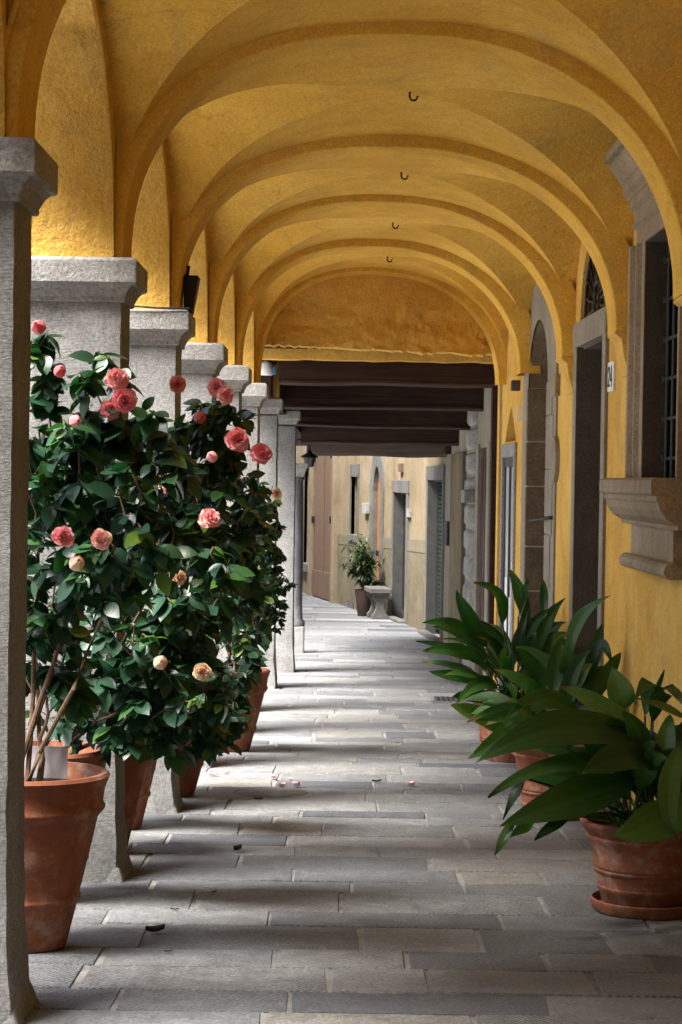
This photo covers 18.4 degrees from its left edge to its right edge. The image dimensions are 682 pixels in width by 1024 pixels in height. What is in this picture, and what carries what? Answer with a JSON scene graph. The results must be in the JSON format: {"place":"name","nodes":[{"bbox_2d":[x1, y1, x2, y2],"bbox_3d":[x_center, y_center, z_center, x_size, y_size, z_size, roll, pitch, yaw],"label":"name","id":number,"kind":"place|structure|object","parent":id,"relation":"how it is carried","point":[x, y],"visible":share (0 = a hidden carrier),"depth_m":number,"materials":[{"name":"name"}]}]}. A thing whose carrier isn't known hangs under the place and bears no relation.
{"place":"outdoors","nodes":[
{"label":"outdoors","id":0,"kind":"place"},
{"bbox_2d":[24,593,681,1023],"bbox_3d":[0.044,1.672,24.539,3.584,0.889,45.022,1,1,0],"label":"pavement","id":1,"kind":"structure","parent":0,"point":[220,945],"depth_m":8.80,"materials":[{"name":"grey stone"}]},
{"bbox_2d":[0,137,57,1023],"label":"stone pillar","id":2,"kind":"structure","parent":1,"relation":"on","point":[28,176],"depth_m":6.46,"materials":[{"name":"stone"}]},
{"bbox_2d":[25,256,147,882],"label":"stone pillar","id":3,"kind":"structure","parent":1,"relation":"on","point":[83,303],"depth_m":9.03,"materials":[{"name":"stone"}]},
{"bbox_2d":[24,320,208,953],"bbox_3d":[-0.946,0.460,7.519,0.957,2.254,0.892,1,1,0],"label":"potted camellia","id":4,"kind":"object","parent":1,"relation":"on","point":[96,559],"visible":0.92,"depth_m":7.49,"materials":[{"name":"plant"}]},
{"bbox_2d":[25,746,67,777],"bbox_3d":[-1.083,0.919,7.742,0.156,0.115,0.019,1,1,0],"label":"plant card","id":5,"kind":"object","parent":4,"relation":"in","point":[56,760],"visible":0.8,"depth_m":7.74,"materials":[{"name":"white paper"}]},
{"bbox_2d":[33,476,255,778],"bbox_3d":[-0.885,0.708,8.567,1.097,1.765,0.795,1,1,34],"label":"potted camellia","id":6,"kind":"object","parent":1,"relation":"on","point":[172,629],"visible":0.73,"depth_m":8.41,"materials":[{"name":"plant"}]},
{"bbox_2d":[145,924,164,931],"bbox_3d":[-0.701,1.570,7.949,0.072,0.028,0.046,1,1,0],"label":"dry leaf","id":7,"kind":"object","parent":1,"relation":"on","point":[154,928],"visible":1,"depth_m":7.94,"materials":[{"name":"brown plant"}]},
{"bbox_2d":[126,309,195,814],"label":"stone pillar","id":8,"kind":"structure","parent":1,"relation":"on","point":[160,339],"depth_m":11.14,"materials":[{"name":"stone"}]},
{"bbox_2d":[125,590,267,829],"bbox_3d":[-0.882,0.949,10.572,0.973,1.300,0.700,2,1,37],"label":"potted camellia","id":9,"kind":"object","parent":1,"relation":"on","point":[249,666],"visible":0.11,"depth_m":10.50,"materials":[{"name":"plant"}]},
{"bbox_2d":[124,375,275,846],"bbox_3d":[-0.804,0.494,9.659,1.245,2.210,0.877,2,1,36],"label":"potted camellia","id":10,"kind":"object","parent":1,"relation":"on","point":[223,466],"visible":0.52,"depth_m":9.49,"materials":[{"name":"plant"}]},
{"bbox_2d":[181,342,227,769],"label":"stone pillar","id":11,"kind":"structure","parent":1,"relation":"on","point":[202,364],"depth_m":13.17,"materials":[{"name":"stone"}]},
{"bbox_2d":[177,479,274,796],"bbox_3d":[-0.820,0.706,11.803,0.903,1.799,0.830,1,1,0],"label":"potted camellia","id":12,"kind":"object","parent":1,"relation":"on","point":[245,643],"visible":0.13,"depth_m":11.72,"materials":[{"name":"plant"}]},
{"bbox_2d":[216,365,251,661],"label":"stone pillar","id":13,"kind":"structure","parent":1,"relation":"on","point":[237,379],"depth_m":15.24,"materials":[{"name":"stone"}]},
{"bbox_2d":[233,844,242,850],"bbox_3d":[-0.486,1.581,9.928,0.044,0.029,0.050,1,1,0],"label":"dry leaf","id":14,"kind":"object","parent":1,"relation":"on","point":[237,847],"visible":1,"depth_m":9.92,"materials":[{"name":"brown plant"}]},
{"bbox_2d":[240,383,268,657],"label":"stone pillar","id":15,"kind":"structure","parent":1,"relation":"on","point":[255,396],"depth_m":17.08,"materials":[{"name":"stone"}]},
{"bbox_2d":[227,481,298,751],"bbox_3d":[-0.623,0.706,14.087,0.529,1.824,0.920,0,1,-28],"label":"potted camellia","id":16,"kind":"object","parent":1,"relation":"on","point":[275,558],"visible":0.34,"depth_m":14.02,"materials":[{"name":"plant"}]},
{"bbox_2d":[257,398,283,688],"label":"stone pillar","id":17,"kind":"structure","parent":1,"relation":"on","point":[269,427],"depth_m":19.48,"materials":[{"name":"stone"}]},
{"bbox_2d":[232,786,312,798],"bbox_3d":[-0.392,1.606,12.076,0.470,0.007,0.470,1,1,0],"label":"manhole cover","id":18,"kind":"object","parent":1,"relation":"on","point":[274,791],"visible":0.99,"depth_m":12.07,"materials":[{"name":"stone"}]},
{"bbox_2d":[262,410,300,672],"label":"stone pillar","id":19,"kind":"structure","parent":1,"relation":"on","point":[285,655],"depth_m":21.59,"materials":[{"name":"stone"}]},
{"bbox_2d":[292,781,300,785],"bbox_3d":[-0.262,1.591,12.343,0.045,0.033,0.046,1,1,-16],"label":"fallen petal","id":20,"kind":"object","parent":1,"relation":"on","point":[296,783],"visible":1,"depth_m":12.33,"materials":[{"name":"pink plant"}]},
{"bbox_2d":[294,463,307,652],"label":"round column","id":21,"kind":"structure","parent":1,"relation":"on","point":[299,621],"depth_m":24.82,"materials":[{"name":"stone"}]},
{"bbox_2d":[338,534,384,615],"bbox_3d":[0.372,1.029,34.648,0.852,1.363,0.717,1,1,0],"label":"potted shrub","id":22,"kind":"object","parent":1,"relation":"on","point":[364,569],"visible":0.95,"depth_m":34.52,"materials":[{"name":"green plant"}]},
{"bbox_2d":[364,586,391,619],"bbox_3d":[0.589,1.462,33.927,0.340,0.500,0.900,1,1,-6],"label":"stone bench","id":23,"kind":"object","parent":1,"relation":"on","point":[378,596],"visible":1,"depth_m":33.57,"materials":[{"name":"beige stone"}]},
{"bbox_2d":[406,781,414,785],"bbox_3d":[0.411,1.603,12.451,0.041,0.032,0.041,2,1,35],"label":"fallen petal","id":24,"kind":"object","parent":1,"relation":"on","point":[411,783],"visible":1,"depth_m":12.45,"materials":[{"name":"pink plant"}]},
{"bbox_2d":[434,696,469,701],"bbox_3d":[0.997,1.653,18.628,0.340,0.007,0.400,1,1,0],"label":"drain grate","id":25,"kind":"object","parent":1,"relation":"on","point":[442,698],"visible":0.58,"depth_m":18.61,"materials":[{"name":"grey metal"}]},
{"bbox_2d":[416,568,566,762],"bbox_3d":[1.000,0.996,13.931,1.021,1.290,1.754,1,1,0],"label":"potted aspidistra","id":26,"kind":"object","parent":1,"relation":"on","point":[476,635],"visible":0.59,"depth_m":13.68,"materials":[{"name":"plant"}]},
{"bbox_2d":[454,595,636,820],"bbox_3d":[1.079,1.033,11.271,0.907,1.197,1.052,1,1,0],"label":"potted aspidistra","id":27,"kind":"object","parent":1,"relation":"on","point":[561,664],"visible":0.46,"depth_m":11.26,"materials":[{"name":"plant"}]},
{"bbox_2d":[476,667,681,920],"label":"potted aspidistra","id":28,"kind":"object","parent":1,"relation":"on","point":[610,752],"visible":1,"depth_m":8.35,"materials":[{"name":"plant"}]},
{"bbox_3d":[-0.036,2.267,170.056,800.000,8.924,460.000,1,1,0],"label":"ground","id":29,"kind":"structure","parent":0,"visible":0},
{"bbox_2d":[0,0,681,809],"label":"portico building","id":30,"kind":"structure","parent":29,"relation":"on","point":[498,182],"depth_m":10.93,"materials":[{"name":"paint"}]},
{"bbox_2d":[183,265,199,314],"bbox_3d":[-0.823,-1.209,11.403,0.112,0.289,0.158,1,1,0],"label":"loudspeaker","id":31,"kind":"object","parent":30,"relation":"attached to","point":[191,285],"visible":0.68,"depth_m":11.33,"materials":[{"name":"black metal"}]},
{"bbox_2d":[497,442,516,691],"bbox_3d":[1.446,0.558,17.645,0.144,2.260,1.212,1,1,-1],"label":"glazed door","id":32,"kind":"structure","parent":30,"relation":"in","point":[508,465],"depth_m":17.62,"materials":[{"name":"white glass"}]},
{"bbox_2d":[519,283,558,691],"bbox_3d":[1.639,-0.015,15.541,0.571,3.441,1.960,1,1,0],"label":"arched doorway","id":33,"kind":"structure","parent":30,"relation":"in","point":[540,409],"depth_m":16.10,"materials":[{"name":"stone"}]},
{"bbox_2d":[569,255,608,708],"bbox_3d":[1.838,-0.061,12.955,0.699,3.522,1.494,1,1,0],"label":"doorway","id":34,"kind":"structure","parent":30,"relation":"in","point":[590,339],"depth_m":13.53,"materials":[{"name":"stone"}]},
{"bbox_2d":[599,139,681,579],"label":"window","id":35,"kind":"structure","parent":30,"relation":"in","point":[648,498],"depth_m":10.70,"materials":[{"name":"stone"}]},
{"bbox_2d":[296,446,449,641],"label":"cream house","id":36,"kind":"structure","parent":29,"relation":"on","point":[393,508],"depth_m":34.84,"materials":[{"name":"paint"}]},
{"bbox_2d":[303,462,308,571],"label":"window","id":37,"kind":"structure","parent":36,"relation":"in","point":[304,564],"depth_m":45.17,"materials":[{"name":"grey stone"}]},
{"bbox_2d":[347,464,359,542],"bbox_3d":[0.275,-0.161,37.482,0.161,1.373,1.221,1,1,-7],"label":"window","id":38,"kind":"structure","parent":36,"relation":"in","point":[354,468],"depth_m":37.61,"materials":[{"name":"grey stone"}]},
{"bbox_2d":[369,456,384,585],"bbox_3d":[0.788,0.337,35.370,0.420,2.874,0.960,1,1,-12],"label":"arched doorway","id":39,"kind":"structure","parent":36,"relation":"in","point":[377,479],"depth_m":35.49,"materials":[{"name":"beige paint"}]},
{"bbox_2d":[388,480,409,623],"bbox_3d":[0.980,0.650,33.138,0.329,2.297,2.142,1,1,-5],"label":"doorway","id":40,"kind":"structure","parent":36,"relation":"in","point":[400,488],"depth_m":33.96,"materials":[{"name":"grey stone"}]},
{"bbox_2d":[418,465,445,641],"bbox_3d":[1.322,0.578,28.451,0.333,2.407,2.564,1,1,-3],"label":"doorway","id":41,"kind":"structure","parent":36,"relation":"in","point":[435,488],"depth_m":29.47,"materials":[{"name":"grey stone"}]},
{"bbox_2d":[261,346,502,691],"bbox_3d":[1.162,-2.326,22.866,4.750,8.882,9.000,1,1,0],"label":"timber passage","id":42,"kind":"object","parent":29,"relation":"on","point":[448,407],"visible":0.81,"depth_m":20.48,"materials":[{"name":"brown wood"}]},
{"bbox_2d":[261,360,275,375],"bbox_3d":[-0.662,-1.310,19.252,0.145,0.135,0.360,1,1,0],"label":"security lamp","id":43,"kind":"object","parent":42,"relation":"attached to","point":[268,368],"visible":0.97,"depth_m":19.09,"materials":[{"name":"white paint"}]},
{"bbox_2d":[296,439,317,467],"bbox_3d":[-0.452,-0.717,25.619,0.358,0.351,0.210,1,1,21],"label":"street lantern","id":44,"kind":"object","parent":42,"relation":"attached to","point":[309,457],"visible":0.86,"depth_m":25.55,"materials":[{"name":"black metal"}]},
{"bbox_2d":[472,442,489,689],"bbox_3d":[1.384,0.511,20.422,0.082,2.345,1.486,1,1,0],"label":"door","id":45,"kind":"structure","parent":42,"relation":"in","point":[485,461],"depth_m":20.60,"materials":[{"name":"paint"}]}
]}

